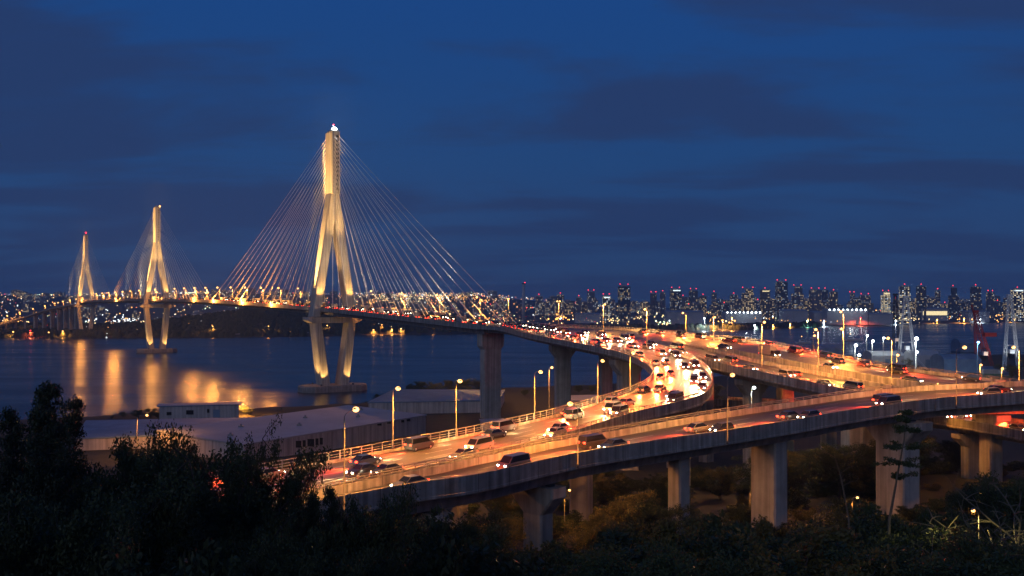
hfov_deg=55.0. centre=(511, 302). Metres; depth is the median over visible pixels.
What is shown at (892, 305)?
tower block
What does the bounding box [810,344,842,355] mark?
yard shed
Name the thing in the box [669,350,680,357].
van
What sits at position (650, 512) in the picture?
tree
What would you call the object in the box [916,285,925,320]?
tower block
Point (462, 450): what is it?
car
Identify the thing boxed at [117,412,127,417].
tree
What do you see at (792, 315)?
quay shed
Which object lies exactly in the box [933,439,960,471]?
tree
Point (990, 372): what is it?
container stack
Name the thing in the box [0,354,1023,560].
ground
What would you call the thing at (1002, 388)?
car
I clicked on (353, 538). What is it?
tree
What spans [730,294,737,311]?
tower block
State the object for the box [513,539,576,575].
shrub
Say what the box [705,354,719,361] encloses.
van
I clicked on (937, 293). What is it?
tower block
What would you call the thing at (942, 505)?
shrub
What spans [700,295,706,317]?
tower block
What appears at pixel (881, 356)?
yard shed
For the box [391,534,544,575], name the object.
shrub
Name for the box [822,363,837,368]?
car
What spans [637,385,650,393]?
car
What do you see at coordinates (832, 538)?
shrub
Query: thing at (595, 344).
car
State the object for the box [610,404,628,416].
van
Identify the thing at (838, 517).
shrub
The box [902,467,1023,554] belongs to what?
tree
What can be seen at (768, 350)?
truck
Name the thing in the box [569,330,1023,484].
carriageway
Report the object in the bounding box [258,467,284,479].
car
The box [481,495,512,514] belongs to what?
tree
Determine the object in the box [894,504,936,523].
shrub
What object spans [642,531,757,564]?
shrub
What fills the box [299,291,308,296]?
tower block
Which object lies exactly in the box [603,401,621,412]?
van
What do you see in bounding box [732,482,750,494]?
shrub
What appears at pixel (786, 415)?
car
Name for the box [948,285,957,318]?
tower block
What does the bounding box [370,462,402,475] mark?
car
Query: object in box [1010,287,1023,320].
tower block
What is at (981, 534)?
shrub
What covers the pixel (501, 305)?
tower block
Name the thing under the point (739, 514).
shrub
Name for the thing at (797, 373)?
car
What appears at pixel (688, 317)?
quay shed
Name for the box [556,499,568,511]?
shrub
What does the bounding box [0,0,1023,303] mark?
sky
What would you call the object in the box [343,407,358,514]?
street lamp
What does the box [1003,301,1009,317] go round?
tower block
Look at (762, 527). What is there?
shrub
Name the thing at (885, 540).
shrub
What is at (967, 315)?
quay shed
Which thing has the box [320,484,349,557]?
pine tree
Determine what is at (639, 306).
tower block
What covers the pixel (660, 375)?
car
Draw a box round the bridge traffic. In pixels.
[83,297,567,332]
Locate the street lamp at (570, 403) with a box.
[568,402,578,467]
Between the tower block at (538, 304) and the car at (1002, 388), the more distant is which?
the tower block at (538, 304)
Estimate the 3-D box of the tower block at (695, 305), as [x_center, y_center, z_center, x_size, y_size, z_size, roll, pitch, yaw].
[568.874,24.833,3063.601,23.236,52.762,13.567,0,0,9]
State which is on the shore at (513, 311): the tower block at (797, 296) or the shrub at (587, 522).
the tower block at (797, 296)
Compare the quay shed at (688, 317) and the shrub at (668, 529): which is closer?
the shrub at (668, 529)
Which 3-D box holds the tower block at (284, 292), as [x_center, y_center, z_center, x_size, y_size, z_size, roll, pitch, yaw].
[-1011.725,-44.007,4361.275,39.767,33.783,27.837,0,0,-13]
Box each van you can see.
[404,435,433,450]
[465,435,492,450]
[491,419,516,431]
[497,452,530,468]
[562,329,569,334]
[564,407,583,419]
[576,332,584,337]
[579,433,607,449]
[598,331,606,336]
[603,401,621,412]
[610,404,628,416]
[620,334,629,340]
[626,333,633,339]
[655,348,666,356]
[667,391,683,401]
[669,342,683,348]
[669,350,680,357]
[689,359,699,368]
[690,374,698,384]
[694,332,706,338]
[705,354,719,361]
[723,355,737,363]
[732,336,744,342]
[778,369,795,377]
[787,346,801,352]
[819,351,832,358]
[842,380,863,389]
[872,393,893,404]
[875,395,901,405]
[886,363,906,369]
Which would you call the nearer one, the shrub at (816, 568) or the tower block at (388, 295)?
the shrub at (816, 568)
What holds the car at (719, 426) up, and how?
on the front ramp at (764, 433)
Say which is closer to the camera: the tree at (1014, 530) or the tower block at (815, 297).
the tree at (1014, 530)
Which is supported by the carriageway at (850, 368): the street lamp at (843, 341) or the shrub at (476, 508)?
the street lamp at (843, 341)
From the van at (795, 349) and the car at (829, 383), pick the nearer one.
the car at (829, 383)
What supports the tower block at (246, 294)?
on the shore at (513, 311)
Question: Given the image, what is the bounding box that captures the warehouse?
[157,405,426,459]
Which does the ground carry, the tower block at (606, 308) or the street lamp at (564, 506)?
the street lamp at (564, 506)
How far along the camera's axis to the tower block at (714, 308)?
3079.15 m
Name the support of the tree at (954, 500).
on the ground
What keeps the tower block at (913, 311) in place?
on the shore at (513, 311)
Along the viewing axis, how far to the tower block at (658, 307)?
3802.06 m
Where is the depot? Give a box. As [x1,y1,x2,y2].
[368,389,504,413]
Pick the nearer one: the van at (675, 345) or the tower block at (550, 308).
the van at (675, 345)
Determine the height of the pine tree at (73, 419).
20.463 m
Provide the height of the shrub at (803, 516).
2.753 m
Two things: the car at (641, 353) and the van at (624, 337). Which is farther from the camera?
the van at (624, 337)
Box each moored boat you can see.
[795,336,810,343]
[844,337,861,339]
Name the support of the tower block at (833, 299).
on the shore at (513, 311)
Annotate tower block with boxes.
[0,296,5,302]
[11,289,21,295]
[18,291,27,297]
[22,302,28,311]
[23,293,35,301]
[33,295,42,301]
[41,292,50,295]
[41,296,49,302]
[54,291,64,296]
[62,296,69,302]
[81,308,87,317]
[96,305,104,315]
[103,312,108,317]
[124,290,134,295]
[125,303,132,308]
[132,310,139,319]
[210,289,215,295]
[220,289,227,294]
[225,292,234,296]
[235,287,241,293]
[242,292,250,296]
[248,287,255,293]
[272,293,280,299]
[278,294,289,299]
[279,289,287,295]
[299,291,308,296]
[330,290,337,296]
[385,292,392,299]
[410,294,416,301]
[473,307,482,315]
[487,290,496,297]
[490,295,499,300]
[493,303,497,309]
[498,299,503,315]
[535,295,542,314]
[545,298,554,315]
[549,295,556,302]
[555,303,557,315]
[557,294,563,314]
[564,300,574,312]
[564,301,571,314]
[576,295,580,312]
[581,301,586,312]
[587,291,594,312]
[595,300,597,310]
[602,293,609,319]
[610,298,615,315]
[618,285,629,320]
[630,300,637,312]
[638,301,640,311]
[641,301,649,315]
[650,291,656,315]
[657,300,659,313]
[660,290,664,315]
[670,287,680,309]
[681,296,688,309]
[684,303,692,309]
[689,288,697,305]
[691,302,698,309]
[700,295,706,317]
[711,291,716,303]
[711,299,717,318]
[718,301,721,317]
[720,302,728,318]
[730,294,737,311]
[734,298,741,311]
[742,287,753,311]
[754,299,759,311]
[756,303,759,311]
[760,289,769,318]
[770,298,774,315]
[770,300,771,318]
[775,279,787,320]
[791,284,803,308]
[804,299,810,318]
[809,287,821,310]
[821,300,828,310]
[822,289,827,301]
[829,289,837,308]
[848,293,854,308]
[850,297,860,308]
[859,293,870,302]
[860,302,873,312]
[881,290,890,312]
[891,297,898,313]
[899,284,909,320]
[911,297,926,318]
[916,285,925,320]
[927,297,938,306]
[935,288,939,306]
[940,302,947,308]
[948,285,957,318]
[958,301,966,317]
[970,284,980,309]
[986,290,994,318]
[995,300,1002,315]
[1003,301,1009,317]
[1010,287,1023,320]
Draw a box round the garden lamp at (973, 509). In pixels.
[971,508,978,538]
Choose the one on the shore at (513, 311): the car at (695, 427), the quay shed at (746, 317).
the quay shed at (746, 317)
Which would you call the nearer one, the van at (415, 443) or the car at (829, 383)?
the van at (415, 443)
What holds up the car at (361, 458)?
on the curved ramp at (650, 405)
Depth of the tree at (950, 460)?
239.88 m
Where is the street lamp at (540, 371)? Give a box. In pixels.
[534,370,542,419]
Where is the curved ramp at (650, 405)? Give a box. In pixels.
[208,322,712,528]
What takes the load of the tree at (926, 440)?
on the ground
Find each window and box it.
[186,410,193,414]
[296,441,300,447]
[307,439,313,446]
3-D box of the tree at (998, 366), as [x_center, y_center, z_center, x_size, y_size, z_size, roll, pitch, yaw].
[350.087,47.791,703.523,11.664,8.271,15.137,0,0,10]
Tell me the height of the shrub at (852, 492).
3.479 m
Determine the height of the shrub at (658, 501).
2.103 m
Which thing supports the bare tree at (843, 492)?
on the ground
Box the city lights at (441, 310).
[1,291,1013,328]
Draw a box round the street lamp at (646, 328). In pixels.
[644,308,646,347]
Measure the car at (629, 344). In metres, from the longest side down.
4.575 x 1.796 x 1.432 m
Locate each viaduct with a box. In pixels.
[0,303,85,329]
[714,397,1023,478]
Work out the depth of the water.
885.28 m
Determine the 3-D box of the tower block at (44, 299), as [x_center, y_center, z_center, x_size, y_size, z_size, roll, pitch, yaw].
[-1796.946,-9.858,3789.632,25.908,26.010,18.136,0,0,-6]
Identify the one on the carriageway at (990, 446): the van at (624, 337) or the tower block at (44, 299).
the van at (624, 337)
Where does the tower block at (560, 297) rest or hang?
on the shore at (513, 311)
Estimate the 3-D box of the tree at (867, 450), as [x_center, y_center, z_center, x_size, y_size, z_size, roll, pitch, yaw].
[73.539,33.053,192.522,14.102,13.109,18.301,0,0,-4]
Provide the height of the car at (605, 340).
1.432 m
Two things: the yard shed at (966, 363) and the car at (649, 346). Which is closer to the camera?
the car at (649, 346)
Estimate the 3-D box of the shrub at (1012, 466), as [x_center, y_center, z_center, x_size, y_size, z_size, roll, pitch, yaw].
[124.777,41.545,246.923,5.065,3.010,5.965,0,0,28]
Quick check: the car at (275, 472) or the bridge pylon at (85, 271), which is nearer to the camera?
the car at (275, 472)
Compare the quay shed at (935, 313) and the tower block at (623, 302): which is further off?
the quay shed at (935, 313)
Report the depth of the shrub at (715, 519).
92.01 m
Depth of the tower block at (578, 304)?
3293.20 m
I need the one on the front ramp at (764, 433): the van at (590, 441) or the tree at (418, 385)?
the van at (590, 441)
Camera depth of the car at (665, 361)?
251.53 m
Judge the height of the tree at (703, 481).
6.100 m
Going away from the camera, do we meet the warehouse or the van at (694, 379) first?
the van at (694, 379)
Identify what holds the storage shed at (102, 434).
on the ground
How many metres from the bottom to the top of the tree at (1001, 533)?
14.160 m
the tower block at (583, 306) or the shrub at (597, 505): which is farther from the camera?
the tower block at (583, 306)
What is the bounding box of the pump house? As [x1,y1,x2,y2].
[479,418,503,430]
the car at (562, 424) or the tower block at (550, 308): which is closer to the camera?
the car at (562, 424)
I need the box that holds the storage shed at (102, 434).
[75,417,251,450]
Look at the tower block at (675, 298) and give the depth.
2988.84 m
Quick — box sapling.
[871,409,934,534]
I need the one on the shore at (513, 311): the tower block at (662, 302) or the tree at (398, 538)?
the tower block at (662, 302)
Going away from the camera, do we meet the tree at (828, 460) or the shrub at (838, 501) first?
the shrub at (838, 501)
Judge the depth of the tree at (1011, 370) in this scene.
657.97 m
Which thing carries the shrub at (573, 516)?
on the ground
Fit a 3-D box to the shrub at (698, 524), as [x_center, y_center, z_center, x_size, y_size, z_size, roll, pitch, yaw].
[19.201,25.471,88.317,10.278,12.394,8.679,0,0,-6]
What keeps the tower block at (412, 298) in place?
on the shore at (513, 311)
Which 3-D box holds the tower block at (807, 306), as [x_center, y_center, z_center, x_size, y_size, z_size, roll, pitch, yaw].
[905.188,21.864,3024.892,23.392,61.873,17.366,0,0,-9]
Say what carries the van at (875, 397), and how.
on the front ramp at (764, 433)
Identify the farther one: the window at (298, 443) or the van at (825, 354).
the window at (298, 443)
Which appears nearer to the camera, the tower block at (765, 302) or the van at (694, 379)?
the van at (694, 379)
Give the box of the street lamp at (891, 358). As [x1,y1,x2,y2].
[886,337,891,384]
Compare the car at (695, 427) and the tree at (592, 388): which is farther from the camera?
the tree at (592, 388)
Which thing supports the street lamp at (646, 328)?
on the curved ramp at (650, 405)
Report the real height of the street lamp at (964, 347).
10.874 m
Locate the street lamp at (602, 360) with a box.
[597,359,603,403]
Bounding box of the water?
[0,304,1023,419]
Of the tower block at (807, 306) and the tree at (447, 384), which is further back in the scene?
the tower block at (807, 306)
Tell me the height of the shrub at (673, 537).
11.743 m
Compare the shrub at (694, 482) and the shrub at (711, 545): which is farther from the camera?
the shrub at (694, 482)
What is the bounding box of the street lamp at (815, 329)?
[814,328,818,379]
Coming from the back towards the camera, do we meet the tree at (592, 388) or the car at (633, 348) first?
the tree at (592, 388)
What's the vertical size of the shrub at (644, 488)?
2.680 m
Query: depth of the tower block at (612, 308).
3220.01 m
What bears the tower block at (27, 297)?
on the shore at (513, 311)
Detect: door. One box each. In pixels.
[213,410,219,417]
[925,359,929,367]
[959,364,966,372]
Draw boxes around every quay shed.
[574,313,599,322]
[664,310,703,323]
[722,312,761,322]
[778,309,807,323]
[809,311,821,323]
[822,309,867,324]
[868,313,892,324]
[915,307,947,320]
[961,310,988,321]
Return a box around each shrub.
[352,502,470,575]
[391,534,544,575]
[468,503,478,514]
[471,504,482,512]
[476,522,539,557]
[506,499,522,513]
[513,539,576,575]
[517,547,573,575]
[519,538,573,566]
[553,510,583,529]
[553,515,575,532]
[553,530,561,538]
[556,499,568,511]
[559,547,597,570]
[560,480,568,488]
[568,540,591,554]
[571,533,693,567]
[573,527,749,573]
[577,514,613,531]
[585,531,740,575]
[593,472,628,498]
[593,485,615,500]
[593,500,607,514]
[593,514,684,551]
[594,494,615,504]
[602,471,615,475]
[606,518,704,552]
[626,529,773,575]
[630,482,647,490]
[638,532,796,575]
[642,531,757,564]
[643,489,667,502]
[655,498,667,506]
[667,465,702,476]
[667,505,701,518]
[677,513,787,555]
[682,509,775,551]
[689,523,888,575]
[690,472,711,486]
[711,518,746,534]
[715,522,867,575]
[725,503,750,521]
[725,504,750,525]
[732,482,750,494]
[734,493,750,504]
[743,503,793,521]
[748,514,825,545]
[767,521,790,537]
[778,509,891,563]
[787,495,811,508]
[787,497,806,508]
[790,504,817,520]
[799,527,942,575]
[814,538,1022,575]
[817,531,920,557]
[822,499,940,540]
[827,495,868,512]
[838,485,875,499]
[847,499,874,512]
[865,541,987,575]
[881,517,997,550]
[882,514,907,523]
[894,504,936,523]
[909,504,1023,553]
[912,525,1023,555]
[921,497,950,510]
[922,461,959,474]
[923,482,941,490]
[927,498,947,510]
[939,526,992,571]
[941,493,979,509]
[977,479,1017,491]
[1003,462,1019,470]
[1006,460,1023,469]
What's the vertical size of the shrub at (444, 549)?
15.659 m
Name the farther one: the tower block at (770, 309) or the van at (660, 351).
the tower block at (770, 309)
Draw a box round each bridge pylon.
[61,232,111,329]
[115,206,210,352]
[215,124,516,392]
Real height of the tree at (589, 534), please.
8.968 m
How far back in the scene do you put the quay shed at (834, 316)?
2324.78 m
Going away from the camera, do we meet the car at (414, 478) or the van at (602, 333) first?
the car at (414, 478)
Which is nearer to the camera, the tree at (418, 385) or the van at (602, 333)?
the van at (602, 333)
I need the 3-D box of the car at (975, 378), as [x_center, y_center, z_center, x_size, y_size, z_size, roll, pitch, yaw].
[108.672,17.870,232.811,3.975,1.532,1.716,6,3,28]
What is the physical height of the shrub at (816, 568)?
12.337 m
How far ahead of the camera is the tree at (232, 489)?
53.18 m
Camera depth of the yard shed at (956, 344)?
1095.89 m
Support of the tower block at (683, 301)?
on the shore at (513, 311)
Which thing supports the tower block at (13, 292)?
on the shore at (513, 311)
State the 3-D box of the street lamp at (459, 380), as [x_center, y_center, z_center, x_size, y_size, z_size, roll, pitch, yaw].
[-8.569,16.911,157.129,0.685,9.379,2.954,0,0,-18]
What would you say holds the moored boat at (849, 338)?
on the water
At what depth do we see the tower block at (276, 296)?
3997.18 m
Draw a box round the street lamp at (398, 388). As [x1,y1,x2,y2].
[392,387,400,448]
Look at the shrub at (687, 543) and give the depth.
74.38 m
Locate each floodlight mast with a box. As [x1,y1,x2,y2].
[914,337,919,368]
[977,341,979,373]
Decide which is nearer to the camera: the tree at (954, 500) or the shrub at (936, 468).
the tree at (954, 500)
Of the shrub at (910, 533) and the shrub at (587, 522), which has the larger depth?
the shrub at (587, 522)
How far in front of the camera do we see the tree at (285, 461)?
244.87 m
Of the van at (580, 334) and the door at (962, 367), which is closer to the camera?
the van at (580, 334)
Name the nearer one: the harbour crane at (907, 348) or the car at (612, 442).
the car at (612, 442)
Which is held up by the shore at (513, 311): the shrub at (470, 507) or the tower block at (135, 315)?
the tower block at (135, 315)
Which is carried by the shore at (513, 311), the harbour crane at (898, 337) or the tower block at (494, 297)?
the tower block at (494, 297)
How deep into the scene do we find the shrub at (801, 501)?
184.75 m
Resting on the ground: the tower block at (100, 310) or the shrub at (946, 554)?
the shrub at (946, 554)
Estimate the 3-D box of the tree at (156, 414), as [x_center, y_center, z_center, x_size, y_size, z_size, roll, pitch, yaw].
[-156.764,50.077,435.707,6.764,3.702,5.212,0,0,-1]
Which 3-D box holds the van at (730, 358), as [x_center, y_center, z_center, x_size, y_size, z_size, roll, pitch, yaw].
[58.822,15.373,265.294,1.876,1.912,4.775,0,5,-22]
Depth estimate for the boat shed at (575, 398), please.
474.82 m
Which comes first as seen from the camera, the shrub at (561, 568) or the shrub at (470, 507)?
the shrub at (561, 568)
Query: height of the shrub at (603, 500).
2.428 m
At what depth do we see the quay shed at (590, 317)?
2461.24 m
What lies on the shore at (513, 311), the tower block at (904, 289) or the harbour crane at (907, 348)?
the tower block at (904, 289)
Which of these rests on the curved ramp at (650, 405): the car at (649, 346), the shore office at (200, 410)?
the car at (649, 346)
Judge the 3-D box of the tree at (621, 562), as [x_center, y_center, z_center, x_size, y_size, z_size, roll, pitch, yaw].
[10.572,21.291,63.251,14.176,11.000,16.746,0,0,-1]
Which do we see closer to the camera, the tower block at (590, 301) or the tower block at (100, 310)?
the tower block at (100, 310)
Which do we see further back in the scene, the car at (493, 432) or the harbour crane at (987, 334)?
the harbour crane at (987, 334)
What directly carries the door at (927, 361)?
in the yard shed at (923, 356)
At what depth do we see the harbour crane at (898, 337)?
899.03 m
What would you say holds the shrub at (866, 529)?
on the ground
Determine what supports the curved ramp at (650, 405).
on the ground
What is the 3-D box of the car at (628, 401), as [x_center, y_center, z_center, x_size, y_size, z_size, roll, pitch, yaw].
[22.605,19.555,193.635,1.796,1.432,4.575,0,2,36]
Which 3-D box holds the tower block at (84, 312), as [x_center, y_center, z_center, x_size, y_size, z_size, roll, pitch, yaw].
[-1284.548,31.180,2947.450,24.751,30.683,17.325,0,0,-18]
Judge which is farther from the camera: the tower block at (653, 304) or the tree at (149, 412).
the tower block at (653, 304)
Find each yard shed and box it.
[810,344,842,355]
[862,351,903,365]
[903,350,938,368]
[930,354,980,372]
[951,339,990,351]
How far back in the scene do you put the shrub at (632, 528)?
82.76 m
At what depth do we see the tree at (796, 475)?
190.82 m
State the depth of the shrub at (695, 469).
263.94 m
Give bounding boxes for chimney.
[522,282,525,322]
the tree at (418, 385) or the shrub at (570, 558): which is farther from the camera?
the tree at (418, 385)
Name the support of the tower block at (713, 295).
on the shore at (513, 311)
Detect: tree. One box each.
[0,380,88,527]
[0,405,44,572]
[0,468,193,575]
[4,418,209,548]
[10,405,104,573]
[58,394,101,522]
[77,436,247,575]
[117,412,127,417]
[123,424,332,575]
[128,431,259,530]
[130,409,147,418]
[142,408,157,417]
[151,411,158,418]
[182,408,284,555]
[214,449,326,557]
[239,406,250,413]
[261,458,294,469]
[280,479,324,556]
[287,499,405,575]
[295,479,420,575]
[305,492,329,551]
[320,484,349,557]
[322,514,428,561]
[359,504,429,549]
[390,509,502,548]
[409,381,437,388]
[410,500,534,574]
[430,384,444,388]
[440,380,458,389]
[449,378,476,389]
[472,381,479,389]
[472,515,528,557]
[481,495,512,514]
[487,494,517,511]
[520,389,531,395]
[559,508,624,555]
[564,548,726,575]
[573,384,583,391]
[585,386,598,390]
[590,489,658,532]
[593,473,604,480]
[606,477,652,498]
[623,497,699,543]
[637,472,667,493]
[653,487,698,507]
[696,466,742,499]
[697,468,722,491]
[706,481,736,498]
[714,386,724,393]
[714,394,726,399]
[719,455,823,490]
[787,450,813,466]
[787,469,818,496]
[788,451,810,486]
[791,442,871,481]
[805,447,871,498]
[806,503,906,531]
[823,452,853,531]
[848,441,931,491]
[870,435,940,463]
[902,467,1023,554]
[910,494,1021,554]
[920,442,937,465]
[926,485,1023,559]
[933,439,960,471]
[939,455,960,472]
[943,445,960,465]
[943,482,1023,539]
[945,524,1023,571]
[955,470,1023,537]
[993,364,1010,369]
[1005,365,1023,377]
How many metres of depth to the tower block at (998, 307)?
3668.74 m
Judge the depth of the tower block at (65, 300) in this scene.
3771.98 m
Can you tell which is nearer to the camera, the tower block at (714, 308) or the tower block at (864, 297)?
the tower block at (714, 308)
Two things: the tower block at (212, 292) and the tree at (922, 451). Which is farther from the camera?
the tower block at (212, 292)
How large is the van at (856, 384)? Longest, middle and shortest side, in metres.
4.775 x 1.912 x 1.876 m
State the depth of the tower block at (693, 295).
3092.43 m
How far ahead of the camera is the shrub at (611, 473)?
268.13 m
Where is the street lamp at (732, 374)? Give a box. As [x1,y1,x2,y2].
[726,373,734,443]
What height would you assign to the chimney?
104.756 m
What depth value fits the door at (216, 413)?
433.64 m
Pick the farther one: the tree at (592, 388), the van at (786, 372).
the tree at (592, 388)
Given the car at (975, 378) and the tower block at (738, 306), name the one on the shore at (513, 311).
the tower block at (738, 306)
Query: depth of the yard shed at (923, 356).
763.02 m
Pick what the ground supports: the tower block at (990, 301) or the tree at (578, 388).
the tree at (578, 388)
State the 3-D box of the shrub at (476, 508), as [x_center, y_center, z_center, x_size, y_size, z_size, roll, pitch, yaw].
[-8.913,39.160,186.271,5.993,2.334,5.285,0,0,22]
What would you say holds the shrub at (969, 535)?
on the ground
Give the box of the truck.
[758,344,780,357]
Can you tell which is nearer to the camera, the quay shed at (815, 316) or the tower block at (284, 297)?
the quay shed at (815, 316)
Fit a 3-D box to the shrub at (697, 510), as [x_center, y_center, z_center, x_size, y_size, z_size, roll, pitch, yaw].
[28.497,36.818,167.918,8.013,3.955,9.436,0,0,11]
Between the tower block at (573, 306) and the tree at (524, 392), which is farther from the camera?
the tower block at (573, 306)
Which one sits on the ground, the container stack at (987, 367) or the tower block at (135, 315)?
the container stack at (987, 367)
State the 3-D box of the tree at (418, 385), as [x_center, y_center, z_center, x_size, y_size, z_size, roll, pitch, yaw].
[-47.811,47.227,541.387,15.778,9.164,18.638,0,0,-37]
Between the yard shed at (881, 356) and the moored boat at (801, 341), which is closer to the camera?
the yard shed at (881, 356)
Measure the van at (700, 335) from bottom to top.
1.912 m
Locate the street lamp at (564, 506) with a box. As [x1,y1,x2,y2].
[564,489,571,532]
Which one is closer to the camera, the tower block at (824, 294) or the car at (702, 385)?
the car at (702, 385)
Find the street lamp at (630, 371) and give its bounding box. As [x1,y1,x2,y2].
[629,352,634,391]
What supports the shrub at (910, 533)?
on the ground
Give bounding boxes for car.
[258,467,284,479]
[346,462,377,476]
[349,454,380,465]
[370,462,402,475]
[390,474,428,485]
[449,447,477,458]
[481,428,506,438]
[544,427,566,436]
[547,422,569,430]
[594,341,604,346]
[598,438,628,447]
[601,338,610,342]
[604,396,619,403]
[612,337,621,342]
[619,398,635,404]
[626,346,639,351]
[627,342,638,347]
[634,351,644,356]
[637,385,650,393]
[641,343,653,348]
[645,340,656,345]
[651,359,658,365]
[653,384,666,391]
[655,330,664,334]
[656,373,664,379]
[661,358,669,364]
[667,369,673,375]
[676,333,685,337]
[679,362,688,368]
[684,422,712,433]
[697,382,706,389]
[698,372,706,378]
[709,421,734,431]
[717,344,730,348]
[722,338,735,342]
[744,364,756,369]
[763,341,774,345]
[776,410,799,419]
[792,370,801,376]
[797,409,820,417]
[816,379,833,385]
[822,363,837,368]
[831,357,845,363]
[855,360,871,366]
[887,367,907,373]
[901,375,922,381]
[956,414,970,417]
[962,374,980,381]
[977,387,1001,393]
[987,385,1011,391]
[1008,424,1023,429]
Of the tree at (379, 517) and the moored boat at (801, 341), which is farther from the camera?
the moored boat at (801, 341)
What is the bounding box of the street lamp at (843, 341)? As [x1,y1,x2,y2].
[839,328,843,357]
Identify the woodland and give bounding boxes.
[0,308,821,337]
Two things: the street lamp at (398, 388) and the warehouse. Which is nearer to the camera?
the street lamp at (398, 388)
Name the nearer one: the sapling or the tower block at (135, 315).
the sapling
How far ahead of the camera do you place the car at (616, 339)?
301.73 m
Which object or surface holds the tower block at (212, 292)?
on the shore at (513, 311)
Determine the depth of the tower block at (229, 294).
4195.89 m
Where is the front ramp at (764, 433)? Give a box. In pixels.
[220,381,1023,550]
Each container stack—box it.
[980,366,997,372]
[982,369,1002,377]
[988,375,1010,380]
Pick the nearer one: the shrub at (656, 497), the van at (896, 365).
the shrub at (656, 497)
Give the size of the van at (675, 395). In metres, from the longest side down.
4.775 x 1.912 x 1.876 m
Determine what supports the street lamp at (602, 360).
on the curved ramp at (650, 405)
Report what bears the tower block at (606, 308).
on the shore at (513, 311)
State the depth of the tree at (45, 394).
55.27 m
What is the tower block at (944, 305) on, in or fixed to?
on the shore at (513, 311)
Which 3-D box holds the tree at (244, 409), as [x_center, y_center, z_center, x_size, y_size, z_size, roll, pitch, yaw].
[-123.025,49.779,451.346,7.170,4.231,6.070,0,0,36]
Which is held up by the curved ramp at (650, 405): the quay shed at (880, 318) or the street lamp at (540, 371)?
the street lamp at (540, 371)
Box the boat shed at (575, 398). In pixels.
[571,395,598,407]
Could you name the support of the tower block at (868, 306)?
on the shore at (513, 311)
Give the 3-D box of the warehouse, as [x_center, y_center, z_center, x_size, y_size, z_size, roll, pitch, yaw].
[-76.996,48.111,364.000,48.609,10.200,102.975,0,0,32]
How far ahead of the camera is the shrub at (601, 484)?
210.02 m
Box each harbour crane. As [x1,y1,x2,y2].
[892,294,900,350]
[897,296,927,369]
[971,305,996,365]
[1002,294,1021,374]
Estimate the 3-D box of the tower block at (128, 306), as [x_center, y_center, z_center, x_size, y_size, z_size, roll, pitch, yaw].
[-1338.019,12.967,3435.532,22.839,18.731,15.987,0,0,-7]
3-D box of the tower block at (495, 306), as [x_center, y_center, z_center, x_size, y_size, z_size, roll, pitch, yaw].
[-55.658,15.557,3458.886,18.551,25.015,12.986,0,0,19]
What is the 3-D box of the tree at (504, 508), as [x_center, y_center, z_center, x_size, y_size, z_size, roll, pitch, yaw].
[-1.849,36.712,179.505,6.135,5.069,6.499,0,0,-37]
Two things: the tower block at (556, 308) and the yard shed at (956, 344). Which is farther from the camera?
the tower block at (556, 308)
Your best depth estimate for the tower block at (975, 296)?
2790.67 m
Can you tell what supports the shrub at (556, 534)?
on the ground
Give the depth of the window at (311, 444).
333.14 m
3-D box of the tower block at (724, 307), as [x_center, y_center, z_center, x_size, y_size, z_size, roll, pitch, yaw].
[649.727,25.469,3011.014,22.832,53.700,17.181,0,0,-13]
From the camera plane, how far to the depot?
459.71 m
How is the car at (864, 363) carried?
on the carriageway at (850, 368)
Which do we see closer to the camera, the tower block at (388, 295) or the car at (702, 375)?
the car at (702, 375)
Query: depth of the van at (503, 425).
163.92 m
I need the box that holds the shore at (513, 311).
[0,294,1023,337]
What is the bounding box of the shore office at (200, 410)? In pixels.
[156,402,241,418]
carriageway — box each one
[532,323,1023,469]
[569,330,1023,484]
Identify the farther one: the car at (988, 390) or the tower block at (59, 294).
the tower block at (59, 294)
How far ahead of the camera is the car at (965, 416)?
230.08 m
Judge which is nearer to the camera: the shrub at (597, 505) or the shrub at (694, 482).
the shrub at (597, 505)
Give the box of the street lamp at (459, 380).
[455,379,461,436]
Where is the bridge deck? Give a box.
[80,299,515,418]
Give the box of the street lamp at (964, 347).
[956,346,966,407]
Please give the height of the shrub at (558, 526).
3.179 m
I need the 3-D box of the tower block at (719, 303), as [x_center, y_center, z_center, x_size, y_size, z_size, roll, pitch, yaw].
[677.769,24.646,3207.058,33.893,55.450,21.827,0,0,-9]
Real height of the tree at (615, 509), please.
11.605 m
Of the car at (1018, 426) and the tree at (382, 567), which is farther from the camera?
the car at (1018, 426)
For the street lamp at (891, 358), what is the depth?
225.98 m
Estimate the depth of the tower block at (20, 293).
4240.69 m
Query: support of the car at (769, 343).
on the carriageway at (850, 368)
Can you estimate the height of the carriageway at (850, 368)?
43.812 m
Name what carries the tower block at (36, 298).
on the shore at (513, 311)
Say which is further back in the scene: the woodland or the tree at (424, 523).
the woodland

